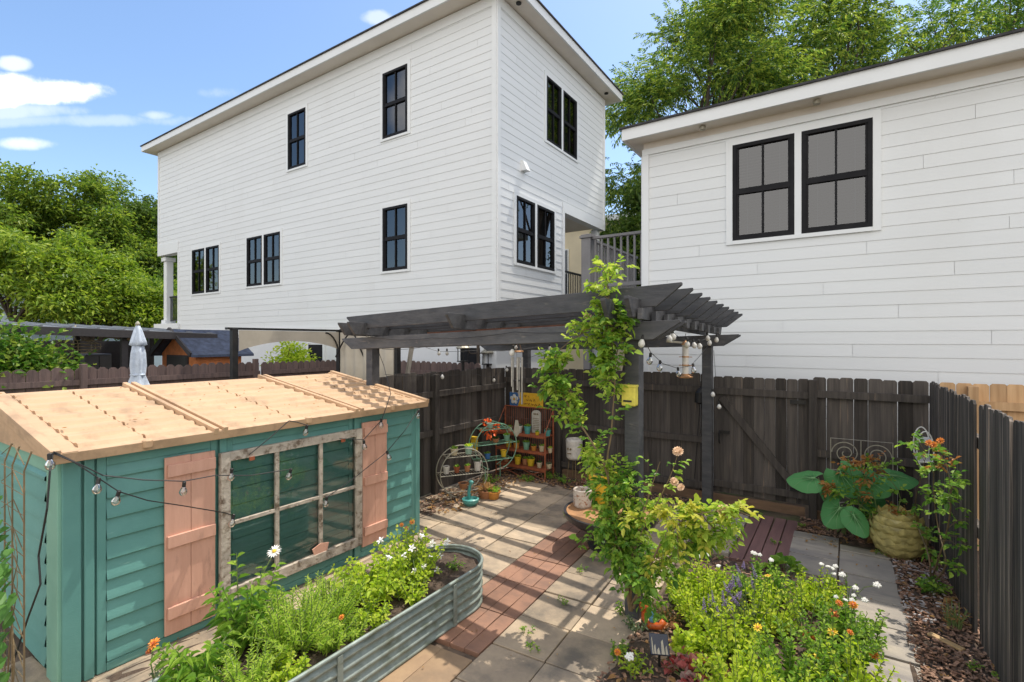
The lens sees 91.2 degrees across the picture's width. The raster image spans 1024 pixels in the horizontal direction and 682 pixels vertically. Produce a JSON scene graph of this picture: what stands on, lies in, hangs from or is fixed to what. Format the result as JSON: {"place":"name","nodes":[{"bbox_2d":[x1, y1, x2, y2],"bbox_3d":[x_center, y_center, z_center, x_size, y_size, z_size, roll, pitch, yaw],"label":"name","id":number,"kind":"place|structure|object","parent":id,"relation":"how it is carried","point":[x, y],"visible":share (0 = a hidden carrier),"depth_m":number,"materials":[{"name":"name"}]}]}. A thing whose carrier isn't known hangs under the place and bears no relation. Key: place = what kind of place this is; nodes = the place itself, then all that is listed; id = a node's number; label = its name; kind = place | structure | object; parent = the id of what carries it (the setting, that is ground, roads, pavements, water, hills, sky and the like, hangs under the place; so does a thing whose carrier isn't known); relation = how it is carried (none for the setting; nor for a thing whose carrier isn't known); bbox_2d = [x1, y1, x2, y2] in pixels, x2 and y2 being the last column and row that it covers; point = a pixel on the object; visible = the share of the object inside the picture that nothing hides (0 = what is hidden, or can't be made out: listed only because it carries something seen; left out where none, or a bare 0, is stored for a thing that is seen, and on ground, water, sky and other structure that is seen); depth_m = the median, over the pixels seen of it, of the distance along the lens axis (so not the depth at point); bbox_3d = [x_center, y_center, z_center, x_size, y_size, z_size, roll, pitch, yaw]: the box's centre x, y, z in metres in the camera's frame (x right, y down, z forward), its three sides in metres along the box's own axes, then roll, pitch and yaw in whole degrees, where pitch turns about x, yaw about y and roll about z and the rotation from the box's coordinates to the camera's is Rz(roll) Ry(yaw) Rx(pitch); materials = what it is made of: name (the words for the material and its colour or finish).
{"place":"outdoors","nodes":[
{"label":"outdoors","id":0,"kind":"place"},
{"bbox_2d":[0,473,742,681],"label":"paving","id":1,"kind":"structure","parent":0,"point":[574,636],"depth_m":4.40,"materials":[{"name":"concrete"}]},
{"bbox_2d":[1,443,32,681],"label":"wire trellis","id":2,"kind":"object","parent":1,"relation":"on","point":[19,571],"visible":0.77,"depth_m":3.18,"materials":[{"name":"grey metal"}]},
{"bbox_2d":[0,460,17,681],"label":"climbing vine","id":3,"kind":"object","parent":2,"relation":"attached to","point":[6,616],"visible":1,"depth_m":3.02,"materials":[{"name":"green plant"}]},
{"bbox_2d":[0,371,428,681],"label":"shed","id":4,"kind":"structure","parent":1,"relation":"on","point":[127,578],"depth_m":4.01,"materials":[{"name":"teal wood"}]},
{"bbox_2d":[9,453,53,673],"bbox_3d":[-3.171,1.528,3.278,0.745,1.644,0.070,0,0,27],"label":"cable","id":5,"kind":"object","parent":4,"relation":"hanging from","point":[41,540],"visible":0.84,"depth_m":3.13,"materials":[{"name":"rubber"}]},
{"bbox_2d":[44,453,235,527],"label":"string lights","id":6,"kind":"object","parent":4,"relation":"hanging from","point":[98,479],"visible":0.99,"depth_m":3.35},
{"bbox_2d":[53,451,292,495],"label":"string lights","id":7,"kind":"object","parent":4,"relation":"hanging from","point":[231,475],"visible":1,"depth_m":3.74},
{"bbox_2d":[218,428,361,601],"bbox_3d":[-1.975,1.522,4.668,0.062,1.215,1.425,0,0,34],"label":"window","id":8,"kind":"structure","parent":4,"relation":"in","point":[321,552],"depth_m":4.51,"materials":[{"name":"white wood"}]},
{"bbox_2d":[148,544,483,681],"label":"planter","id":9,"kind":"object","parent":1,"relation":"on","point":[448,602],"visible":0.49,"depth_m":3.65,"materials":[{"name":"metal"}]},
{"bbox_2d":[149,625,241,681],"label":"plant","id":10,"kind":"object","parent":9,"relation":"on","point":[191,668],"visible":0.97,"depth_m":2.89,"materials":[{"name":"green plant"}]},
{"bbox_2d":[202,639,289,681],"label":"plant","id":11,"kind":"object","parent":9,"relation":"on","point":[255,671],"visible":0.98,"depth_m":2.87,"materials":[{"name":"green plant"}]},
{"bbox_2d":[201,545,292,656],"bbox_3d":[-1.733,1.708,3.331,0.489,0.638,0.510,0,0,14],"label":"plant","id":12,"kind":"object","parent":9,"relation":"on","point":[224,615],"visible":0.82,"depth_m":3.22,"materials":[{"name":"green plant"}]},
{"bbox_2d":[259,648,311,681],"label":"plant","id":13,"kind":"object","parent":9,"relation":"on","point":[284,670],"visible":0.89,"depth_m":2.98,"materials":[{"name":"green plant"}]},
{"bbox_2d":[239,577,346,656],"bbox_3d":[-1.415,1.784,3.211,0.644,0.440,0.619,0,0,-11],"label":"plant","id":14,"kind":"object","parent":9,"relation":"on","point":[283,632],"visible":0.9,"depth_m":3.20,"materials":[{"name":"green plant"}]},
{"bbox_2d":[297,609,358,655],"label":"plant","id":15,"kind":"object","parent":9,"relation":"on","point":[333,640],"visible":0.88,"depth_m":3.22,"materials":[{"name":"green plant"}]},
{"bbox_2d":[292,569,366,625],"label":"plant","id":16,"kind":"object","parent":9,"relation":"on","point":[348,603],"visible":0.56,"depth_m":3.54,"materials":[{"name":"green plant"}]},
{"bbox_2d":[327,607,370,642],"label":"plant","id":17,"kind":"object","parent":9,"relation":"on","point":[358,631],"visible":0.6,"depth_m":3.39,"materials":[{"name":"green plant"}]},
{"bbox_2d":[341,591,392,629],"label":"plant","id":18,"kind":"object","parent":9,"relation":"on","point":[378,617],"visible":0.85,"depth_m":3.50,"materials":[{"name":"green plant"}]},
{"bbox_2d":[327,548,415,619],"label":"plant","id":19,"kind":"object","parent":9,"relation":"on","point":[379,578],"visible":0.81,"depth_m":3.83,"materials":[{"name":"green plant"}]},
{"bbox_2d":[390,573,430,605],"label":"plant","id":20,"kind":"object","parent":9,"relation":"on","point":[417,593],"visible":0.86,"depth_m":3.84,"materials":[{"name":"green plant"}]},
{"bbox_2d":[372,524,449,585],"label":"plant","id":21,"kind":"object","parent":9,"relation":"on","point":[419,561],"visible":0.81,"depth_m":4.14,"materials":[{"name":"green plant"}]},
{"bbox_2d":[378,644,471,681],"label":"paving strip","id":22,"kind":"object","parent":1,"relation":"attached to","point":[440,664],"visible":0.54,"depth_m":3.53,"materials":[{"name":"tile"}]},
{"bbox_2d":[436,445,487,500],"bbox_3d":[-0.736,1.926,7.402,0.735,0.748,0.256,0,0,-23],"label":"plant stand","id":23,"kind":"object","parent":1,"relation":"on","point":[440,472],"visible":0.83,"depth_m":7.38,"materials":[{"name":"metal"}]},
{"bbox_2d":[0,373,995,681],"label":"leaf litter","id":24,"kind":"object","parent":1,"relation":"on","point":[672,679],"visible":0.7,"depth_m":5.46,"materials":[{"name":"plant"}]},
{"bbox_2d":[435,521,589,657],"bbox_3d":[0.487,2.325,5.485,0.547,0.058,3.841,0,0,30],"label":"paving strip","id":25,"kind":"object","parent":1,"relation":"attached to","point":[511,593],"visible":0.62,"depth_m":4.66,"materials":[{"name":"red tile"}]},
{"bbox_2d":[338,282,742,619],"bbox_3d":[0.386,0.952,6.768,4.796,2.795,4.492,0,0,34],"label":"pergola","id":26,"kind":"object","parent":1,"relation":"on","point":[660,312],"visible":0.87,"depth_m":5.14,"materials":[{"name":"grey paint"}]},
{"bbox_2d":[511,346,523,436],"bbox_3d":[0.058,0.535,6.211,0.176,1.312,0.176,0,0,34],"label":"wind chime","id":27,"kind":"object","parent":26,"relation":"hanging from","point":[516,426],"visible":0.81,"depth_m":6.19,"materials":[{"name":"silver metal"}]},
{"bbox_2d":[528,254,764,623],"bbox_3d":[0.919,0.740,3.914,0.665,2.938,1.918,0,0,-44],"label":"climbing rose","id":28,"kind":"object","parent":26,"relation":"attached to","point":[614,525],"visible":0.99,"depth_m":3.96,"materials":[{"name":"green plant"}]},
{"bbox_2d":[564,498,657,554],"bbox_3d":[1.099,2.100,5.613,1.040,0.400,1.040,0,0,34],"label":"fire table","id":29,"kind":"object","parent":1,"relation":"on","point":[575,516],"visible":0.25,"depth_m":5.46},
{"bbox_2d":[0,466,978,666],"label":"ground","id":30,"kind":"structure","parent":0,"point":[775,515],"depth_m":5.49,"materials":[{"name":"soil"}]},
{"bbox_2d":[0,313,95,391],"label":"hedge","id":31,"kind":"object","parent":30,"relation":"on","point":[26,357],"visible":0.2,"depth_m":8.13,"materials":[{"name":"green plant"}]},
{"bbox_2d":[0,220,157,340],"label":"tree","id":32,"kind":"object","parent":30,"relation":"on","point":[57,284],"visible":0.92,"depth_m":20.92,"materials":[{"name":"green plant"}]},
{"bbox_2d":[0,158,160,323],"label":"tree","id":33,"kind":"object","parent":30,"relation":"on","point":[38,209],"visible":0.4,"depth_m":29.76,"materials":[{"name":"green plant"}]},
{"bbox_2d":[0,293,161,366],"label":"house","id":34,"kind":"structure","parent":30,"relation":"on","point":[157,361],"depth_m":28.01,"materials":[{"name":"white"}]},
{"bbox_2d":[0,239,176,340],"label":"tree","id":35,"kind":"object","parent":30,"relation":"on","point":[145,311],"visible":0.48,"depth_m":23.26,"materials":[{"name":"green plant"}]},
{"bbox_2d":[80,353,110,369],"bbox_3d":[-9.762,1.300,11.739,0.530,2.000,0.500,0,0,34],"label":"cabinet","id":36,"kind":"object","parent":30,"relation":"on","point":[101,360],"visible":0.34,"depth_m":11.58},
{"bbox_2d":[0,321,217,375],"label":"carport","id":37,"kind":"object","parent":30,"relation":"on","point":[119,351],"visible":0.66,"depth_m":10.24,"materials":[{"name":"black metal"}]},
{"bbox_2d":[79,193,176,286],"bbox_3d":[-25.456,-3.878,34.525,11.196,12.407,8.746,0,0,34],"label":"tree","id":38,"kind":"object","parent":30,"relation":"on","point":[143,208],"visible":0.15,"depth_m":32.61,"materials":[{"name":"green plant"}]},
{"bbox_2d":[0,359,259,393],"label":"fence","id":39,"kind":"object","parent":30,"relation":"on","point":[83,376],"visible":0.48,"depth_m":8.55,"materials":[{"name":"brown wood"}]},
{"bbox_2d":[128,321,149,384],"bbox_3d":[-6.030,0.990,8.080,0.480,2.620,0.480,0,0,34],"label":"parasol","id":40,"kind":"object","parent":30,"relation":"on","point":[138,359],"visible":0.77,"depth_m":8.01,"materials":[{"name":"fabric"}]},
{"bbox_2d":[149,327,253,366],"bbox_3d":[-6.871,1.006,11.100,1.919,2.589,1.295,0,0,34],"label":"playhouse","id":41,"kind":"object","parent":30,"relation":"on","point":[183,352],"visible":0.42,"depth_m":10.72,"materials":[{"name":"brown wood"}]},
{"bbox_2d":[260,341,320,365],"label":"shrub","id":42,"kind":"object","parent":30,"relation":"on","point":[290,355],"visible":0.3,"depth_m":12.38,"materials":[{"name":"green plant"}]},
{"bbox_2d":[261,360,335,376],"bbox_3d":[-3.711,1.401,13.293,0.126,1.898,6.000,0,0,34],"label":"fence","id":43,"kind":"object","parent":30,"relation":"on","point":[284,368],"visible":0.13,"depth_m":11.51,"materials":[{"name":"brown wood"}]},
{"bbox_2d":[225,327,400,379],"bbox_3d":[-3.171,1.037,8.263,1.645,2.526,2.210,0,0,34],"label":"gazebo","id":44,"kind":"object","parent":30,"relation":"on","point":[350,361],"visible":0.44,"depth_m":8.70,"materials":[{"name":"fabric"}]},
{"bbox_2d":[140,0,623,374],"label":"house","id":45,"kind":"structure","parent":30,"relation":"on","point":[424,154],"depth_m":12.66,"materials":[{"name":"white wood"}]},
{"bbox_2d":[192,248,203,293],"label":"window","id":46,"kind":"structure","parent":45,"relation":"in","point":[198,254],"depth_m":17.51,"materials":[{"name":"black glass"}]},
{"bbox_2d":[206,245,218,292],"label":"window","id":47,"kind":"structure","parent":45,"relation":"in","point":[212,253],"depth_m":16.96,"materials":[{"name":"black glass"}]},
{"bbox_2d":[246,235,261,286],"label":"window","id":48,"kind":"structure","parent":45,"relation":"in","point":[253,245],"depth_m":15.52,"materials":[{"name":"black glass"}]},
{"bbox_2d":[264,231,279,284],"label":"window","id":49,"kind":"structure","parent":45,"relation":"in","point":[271,240],"depth_m":14.99,"materials":[{"name":"black glass"}]},
{"bbox_2d":[288,107,304,169],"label":"window","id":50,"kind":"structure","parent":45,"relation":"in","point":[296,120],"depth_m":14.34,"materials":[{"name":"black glass"}]},
{"bbox_2d":[382,203,406,271],"bbox_3d":[-2.806,-2.475,12.094,0.850,1.550,0.070,0,0,34],"label":"window","id":51,"kind":"structure","parent":45,"relation":"in","point":[394,218],"depth_m":12.11,"materials":[{"name":"black glass"}]},
{"bbox_2d":[382,64,406,138],"bbox_3d":[-2.806,-5.745,12.094,0.850,1.610,0.070,0,0,34],"label":"window","id":52,"kind":"structure","parent":45,"relation":"in","point":[394,82],"depth_m":12.12,"materials":[{"name":"black glass"}]},
{"bbox_2d":[517,195,534,266],"bbox_3d":[0.295,-2.460,11.355,0.070,1.480,0.780,0,0,34],"label":"window","id":53,"kind":"structure","parent":45,"relation":"in","point":[525,208],"depth_m":11.35,"materials":[{"name":"black glass"}]},
{"bbox_2d":[537,204,554,270],"bbox_3d":[0.797,-2.460,12.108,0.070,1.480,0.830,0,0,34],"label":"window","id":54,"kind":"structure","parent":45,"relation":"in","point":[545,217],"depth_m":12.10,"materials":[{"name":"black glass"}]},
{"bbox_2d":[547,76,561,149],"bbox_3d":[1.024,-5.635,12.449,0.070,1.570,0.750,0,0,34],"label":"window","id":55,"kind":"structure","parent":45,"relation":"in","point":[554,91],"depth_m":12.52,"materials":[{"name":"black glass"}]},
{"bbox_2d":[563,90,576,159],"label":"window","id":56,"kind":"structure","parent":45,"relation":"in","point":[569,104],"depth_m":13.16,"materials":[{"name":"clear glass"}]},
{"bbox_2d":[579,230,640,369],"bbox_3d":[2.909,0.050,12.093,2.620,4.500,4.650,0,0,34],"label":"railing","id":57,"kind":"object","parent":45,"relation":"attached to","point":[590,242],"visible":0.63,"depth_m":10.30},
{"bbox_2d":[401,360,480,374],"bbox_3d":[-2.446,1.391,11.203,4.303,1.918,0.125,0,0,34],"label":"fence","id":58,"kind":"object","parent":30,"relation":"on","point":[418,367],"visible":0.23,"depth_m":10.73,"materials":[{"name":"brown wood"}]},
{"bbox_2d":[379,367,506,495],"bbox_3d":[-0.961,1.402,7.865,0.126,1.896,3.120,0,0,34],"label":"fence","id":59,"kind":"object","parent":30,"relation":"on","point":[459,409],"visible":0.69,"depth_m":7.96,"materials":[{"name":"black wood"}]},
{"bbox_2d":[561,212,639,370],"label":"house","id":60,"kind":"structure","parent":30,"relation":"on","point":[572,251],"depth_m":23.30,"materials":[{"name":"beige paint"}]},
{"bbox_2d":[504,367,701,499],"bbox_3d":[1.343,1.405,8.160,3.582,1.889,0.128,0,0,34],"label":"fence","id":61,"kind":"object","parent":30,"relation":"on","point":[671,412],"visible":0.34,"depth_m":7.70,"materials":[{"name":"black wood"}]},
{"bbox_2d":[510,392,542,407],"bbox_3d":[0.247,1.040,8.862,0.688,0.250,0.034,0,0,34],"label":"sign","id":62,"kind":"object","parent":61,"relation":"attached to","point":[531,400],"visible":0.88,"depth_m":8.86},
{"bbox_2d":[713,376,808,516],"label":"gate","id":63,"kind":"structure","parent":61,"relation":"attached to","point":[750,437],"depth_m":6.83,"materials":[{"name":"black wood"}]},
{"bbox_2d":[598,167,640,371],"bbox_3d":[3.813,-1.624,15.774,3.483,7.864,3.796,0,0,-22],"label":"tree","id":64,"kind":"object","parent":30,"relation":"on","point":[631,205],"visible":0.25,"depth_m":15.04,"materials":[{"name":"green plant"}]},
{"bbox_2d":[590,0,833,273],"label":"tree","id":65,"kind":"object","parent":30,"relation":"on","point":[715,25],"visible":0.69,"depth_m":16.40,"materials":[{"name":"green plant"}]},
{"bbox_2d":[729,514,798,571],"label":"boardwalk","id":66,"kind":"structure","parent":30,"relation":"on","point":[757,532],"depth_m":5.82,"materials":[{"name":"brown wood"}]},
{"bbox_2d":[619,27,1023,505],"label":"house","id":67,"kind":"structure","parent":30,"relation":"on","point":[867,222],"depth_m":6.98,"materials":[{"name":"white"}]},
{"bbox_2d":[732,133,793,240],"bbox_3d":[3.833,-2.320,7.667,0.850,1.500,0.070,0,0,34],"label":"window","id":68,"kind":"structure","parent":67,"relation":"in","point":[762,170],"depth_m":7.66,"materials":[{"name":"grey glass"}]},
{"bbox_2d":[801,117,872,233],"bbox_3d":[4.615,-2.320,7.145,0.850,1.500,0.070,0,0,34],"label":"window","id":69,"kind":"structure","parent":67,"relation":"in","point":[837,160],"depth_m":7.13,"materials":[{"name":"grey glass"}]},
{"bbox_2d":[673,0,1019,100],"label":"tree","id":70,"kind":"object","parent":30,"relation":"on","point":[847,19],"visible":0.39,"depth_m":19.09,"materials":[{"name":"green plant"}]},
{"bbox_2d":[818,451,913,538],"bbox_3d":[3.922,1.751,5.580,0.930,1.103,0.501,0,0,34],"label":"rose bush","id":71,"kind":"object","parent":30,"relation":"on","point":[827,487],"visible":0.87,"depth_m":5.59,"materials":[{"name":"green plant"}]},
{"bbox_2d":[809,377,929,527],"bbox_3d":[4.343,1.407,6.157,1.205,1.887,0.124,0,0,34],"label":"fence","id":72,"kind":"object","parent":30,"relation":"on","point":[875,408],"visible":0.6,"depth_m":6.17,"materials":[{"name":"black wood"}]},
{"bbox_2d":[853,0,1023,61],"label":"tree","id":73,"kind":"object","parent":30,"relation":"on","point":[1009,24],"visible":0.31,"depth_m":21.11,"materials":[{"name":"green plant"}]},
{"bbox_2d":[939,382,1023,550],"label":"fence","id":74,"kind":"object","parent":30,"relation":"on","point":[1008,400],"visible":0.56,"depth_m":5.58,"materials":[{"name":"brown wood"}]},
{"bbox_2d":[0,0,1023,214],"label":"sky","id":75,"kind":"structure","parent":0,"point":[84,84],"materials":[{"name":"blue"}]},
{"bbox_2d":[106,468,1000,681],"bbox_3d":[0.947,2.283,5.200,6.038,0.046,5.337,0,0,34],"label":"mulch","id":76,"kind":"object","parent":0,"point":[927,672],"visible":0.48,"depth_m":4.01,"materials":[{"name":"brown wood"}]},
{"bbox_2d":[469,421,516,479],"bbox_3d":[-0.315,1.816,8.287,0.775,0.968,0.256,0,0,-30],"label":"plant stand","id":77,"kind":"object","parent":76,"relation":"on","point":[509,442],"visible":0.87,"depth_m":8.28,"materials":[{"name":"green metal"}]},
{"bbox_2d":[495,405,553,480],"bbox_3d":[0.209,1.720,8.587,1.001,1.160,0.304,0,0,34],"label":"plant rack","id":78,"kind":"object","parent":76,"relation":"on","point":[543,469],"visible":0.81,"depth_m":8.54,"materials":[{"name":"brown wood"}]},
{"bbox_2d":[613,647,653,679],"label":"plant","id":79,"kind":"object","parent":76,"relation":"on","point":[629,658],"visible":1,"depth_m":3.46,"materials":[{"name":"green plant"}]},
{"bbox_2d":[648,633,669,666],"bbox_3d":[1.038,2.190,3.539,0.144,0.222,0.097,0,0,0],"label":"garden sign","id":80,"kind":"object","parent":76,"relation":"on","point":[659,644],"visible":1,"depth_m":3.53,"materials":[{"name":"metal"}]},
{"bbox_2d":[669,621,718,671],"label":"plant","id":81,"kind":"object","parent":76,"relation":"on","point":[692,641],"visible":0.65,"depth_m":3.56,"materials":[{"name":"green plant"}]},
{"bbox_2d":[661,646,728,681],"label":"plant","id":82,"kind":"object","parent":76,"relation":"on","point":[684,662],"visible":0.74,"depth_m":3.39,"materials":[{"name":"red plant"}]},
{"bbox_2d":[666,571,743,630],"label":"plant","id":83,"kind":"object","parent":76,"relation":"on","point":[682,600],"visible":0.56,"depth_m":4.06,"materials":[{"name":"green plant"}]},
{"bbox_2d":[676,553,737,600],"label":"plant","id":84,"kind":"object","parent":76,"relation":"on","point":[722,578],"visible":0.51,"depth_m":4.52,"materials":[{"name":"green plant"}]},
{"bbox_2d":[681,596,774,672],"bbox_3d":[1.569,2.076,3.627,0.619,0.457,0.563,0,0,34],"label":"plant","id":85,"kind":"object","parent":76,"relation":"on","point":[735,635],"visible":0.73,"depth_m":3.59,"materials":[{"name":"green plant"}]},
{"bbox_2d":[690,642,778,681],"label":"plant","id":86,"kind":"object","parent":76,"relation":"on","point":[746,672],"visible":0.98,"depth_m":3.16,"materials":[{"name":"green plant"}]},
{"bbox_2d":[721,561,774,636],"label":"plant","id":87,"kind":"object","parent":76,"relation":"on","point":[729,587],"visible":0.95,"depth_m":3.89,"materials":[{"name":"green plant"}]},
{"bbox_2d":[726,550,796,604],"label":"plant","id":88,"kind":"object","parent":76,"relation":"on","point":[777,581],"visible":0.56,"depth_m":4.48,"materials":[{"name":"green plant"}]},
{"bbox_2d":[732,574,803,636],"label":"plant","id":89,"kind":"object","parent":76,"relation":"on","point":[786,616],"visible":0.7,"depth_m":3.96,"materials":[{"name":"green plant"}]},
{"bbox_2d":[761,552,807,574],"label":"plant","id":90,"kind":"object","parent":76,"relation":"on","point":[780,558],"visible":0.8,"depth_m":4.99,"materials":[{"name":"green plant"}]},
{"bbox_2d":[742,615,842,681],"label":"plant","id":91,"kind":"object","parent":76,"relation":"on","point":[791,671],"visible":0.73,"depth_m":3.34,"materials":[{"name":"green plant"}]},
{"bbox_2d":[781,562,849,616],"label":"plant","id":92,"kind":"object","parent":76,"relation":"on","point":[808,589],"visible":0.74,"depth_m":4.30,"materials":[{"name":"green plant"}]},
{"bbox_2d":[757,580,879,659],"bbox_3d":[2.287,2.080,3.797,0.457,0.445,0.886,0,0,-9],"label":"plant","id":93,"kind":"object","parent":76,"relation":"on","point":[852,604],"visible":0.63,"depth_m":3.80,"materials":[{"name":"green plant"}]},
{"bbox_2d":[790,604,887,673],"bbox_3d":[2.288,2.089,3.542,0.593,0.429,0.521,0,0,34],"label":"plant","id":94,"kind":"object","parent":76,"relation":"on","point":[858,635],"visible":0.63,"depth_m":3.54,"materials":[{"name":"green plant"}]},
{"bbox_2d":[809,592,888,648],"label":"plant","id":95,"kind":"object","parent":76,"relation":"on","point":[843,618],"visible":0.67,"depth_m":3.83,"materials":[{"name":"green plant"}]},
{"bbox_2d":[786,461,918,537],"bbox_3d":[3.878,1.857,5.690,1.326,0.896,0.666,0,0,19],"label":"elephant ear","id":96,"kind":"object","parent":76,"relation":"on","point":[850,518],"visible":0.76,"depth_m":5.72},
{"bbox_2d":[799,629,905,681],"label":"plant","id":97,"kind":"object","parent":76,"relation":"on","point":[853,674],"visible":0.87,"depth_m":3.23,"materials":[{"name":"green plant"}]},
{"bbox_2d":[830,438,893,503],"bbox_3d":[4.237,1.751,6.091,0.632,1.098,0.018,0,0,34],"label":"trellis","id":98,"kind":"object","parent":76,"relation":"on","point":[892,455],"visible":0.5,"depth_m":6.09,"materials":[{"name":"metal"}]},
{"bbox_2d":[869,500,929,560],"bbox_3d":[4.143,2.012,5.386,0.532,0.576,0.532,0,0,34],"label":"artichoke pot","id":99,"kind":"object","parent":76,"relation":"on","point":[893,534],"visible":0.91,"depth_m":5.24,"materials":[{"name":"beige ceramic"}]},
{"bbox_2d":[892,558,961,625],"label":"pale chips","id":100,"kind":"object","parent":76,"relation":"on","point":[923,604],"visible":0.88,"depth_m":4.47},
{"bbox_2d":[915,574,952,595],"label":"plant","id":101,"kind":"object","parent":76,"relation":"on","point":[936,586],"visible":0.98,"depth_m":4.53,"materials":[{"name":"green plant"}]},
{"bbox_2d":[894,430,978,581],"bbox_3d":[3.762,1.524,4.583,0.446,1.563,1.801,0,0,25],"label":"rose bush","id":102,"kind":"object","parent":76,"relation":"on","point":[941,500],"visible":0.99,"depth_m":4.16,"materials":[{"name":"green plant"}]},
{"bbox_2d":[929,381,978,635],"bbox_3d":[4.249,1.378,4.847,0.070,1.844,2.260,0,0,33],"label":"fence","id":103,"kind":"object","parent":76,"relation":"on","point":[952,418],"visible":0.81,"depth_m":4.41,"materials":[{"name":"black wood"}]},
{"bbox_2d":[938,598,972,629],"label":"plant","id":104,"kind":"object","parent":76,"relation":"on","point":[957,619],"visible":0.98,"depth_m":4.00,"materials":[{"name":"green plant"}]},
{"bbox_2d":[979,404,1023,681],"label":"fence","id":105,"kind":"object","parent":76,"relation":"on","point":[1001,526],"visible":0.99,"depth_m":3.34,"materials":[{"name":"black wood"}]},
{"bbox_2d":[689,510,924,681],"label":"path","id":106,"kind":"structure","parent":0,"point":[897,652],"depth_m":4.83,"materials":[{"name":"grey concrete"}]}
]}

